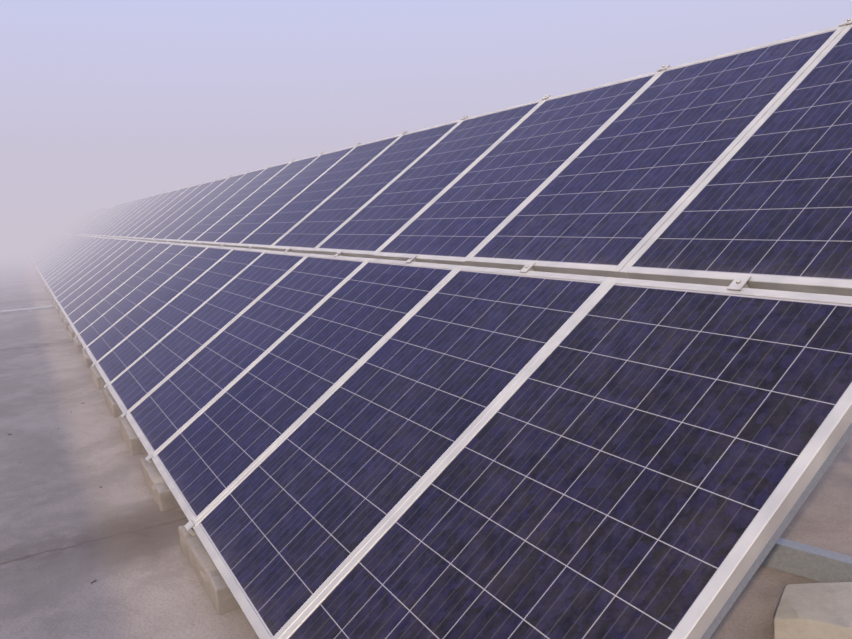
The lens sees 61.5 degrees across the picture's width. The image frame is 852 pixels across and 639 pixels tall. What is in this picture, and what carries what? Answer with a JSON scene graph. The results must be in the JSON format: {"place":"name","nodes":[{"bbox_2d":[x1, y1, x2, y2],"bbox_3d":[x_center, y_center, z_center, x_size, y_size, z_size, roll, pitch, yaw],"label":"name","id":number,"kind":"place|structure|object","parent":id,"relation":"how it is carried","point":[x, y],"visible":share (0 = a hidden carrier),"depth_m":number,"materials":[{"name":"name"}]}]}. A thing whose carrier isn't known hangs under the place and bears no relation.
{"place":"outdoors","nodes":[
{"label":"outdoors","id":0,"kind":"place"},
{"bbox_2d":[23,244,61,265],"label":"array blocks","id":1,"kind":"structure","parent":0,"point":[32,263],"depth_m":30.80,"materials":[{"name":"grey concrete"}]},
{"bbox_2d":[23,207,108,263],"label":"panel frames","id":2,"kind":"structure","parent":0,"point":[70,234],"depth_m":30.78,"materials":[{"name":"silver metal"}]},
{"bbox_2d":[24,207,106,261],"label":"solar panels","id":3,"kind":"object","parent":2,"relation":"in","point":[49,237],"visible":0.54,"depth_m":33.41,"materials":[{"name":"blue glass"}]},
{"bbox_2d":[0,227,851,638],"bbox_3d":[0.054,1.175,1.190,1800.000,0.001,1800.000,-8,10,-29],"label":"roof","id":4,"kind":"structure","parent":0,"point":[70,529],"depth_m":3.21,"materials":[{"name":"concrete"}]},
{"bbox_2d":[0,305,54,312],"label":"conduit","id":5,"kind":"object","parent":4,"relation":"on","point":[26,309],"visible":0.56,"depth_m":11.90,"materials":[{"name":"grey plastic"}]},
{"bbox_2d":[35,208,109,265],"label":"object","id":6,"kind":"object","parent":4,"relation":"on","point":[69,238],"visible":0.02,"depth_m":26.96,"materials":[{"name":"grey metal"}]},
{"bbox_2d":[34,267,240,614],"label":"concrete blocks","id":7,"kind":"object","parent":4,"relation":"on","point":[218,592],"visible":0.23,"depth_m":3.38,"materials":[{"name":"grey concrete"}]},
{"bbox_2d":[761,538,851,582],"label":"support beam","id":8,"kind":"structure","parent":4,"relation":"on","point":[808,561],"depth_m":2.49,"materials":[{"name":"metal"}]},
{"bbox_2d":[773,582,851,638],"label":"concrete chunk","id":9,"kind":"object","parent":4,"relation":"on","point":[814,611],"visible":1,"depth_m":2.13,"materials":[{"name":"beige concrete"}]},
{"bbox_2d":[0,0,851,231],"label":"sky","id":10,"kind":"structure","parent":0,"point":[104,103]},
{"bbox_2d":[35,23,851,638],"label":"panel frames","id":11,"kind":"object","parent":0,"point":[749,547],"visible":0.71,"depth_m":2.68,"materials":[{"name":"silver metal"}]},
{"bbox_2d":[35,18,851,535],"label":"panel clamps","id":12,"kind":"object","parent":11,"relation":"attached to","point":[739,282],"visible":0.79,"depth_m":3.09,"materials":[{"name":"silver metal"}]},
{"bbox_2d":[36,27,851,638],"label":"solar panels","id":13,"kind":"object","parent":11,"relation":"in","point":[622,463],"visible":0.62,"depth_m":2.59,"materials":[{"name":"blue glass"}]},
{"bbox_2d":[701,423,851,638],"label":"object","id":14,"kind":"object","parent":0,"point":[745,580],"depth_m":1.58,"materials":[{"name":"grey metal"}]}
]}

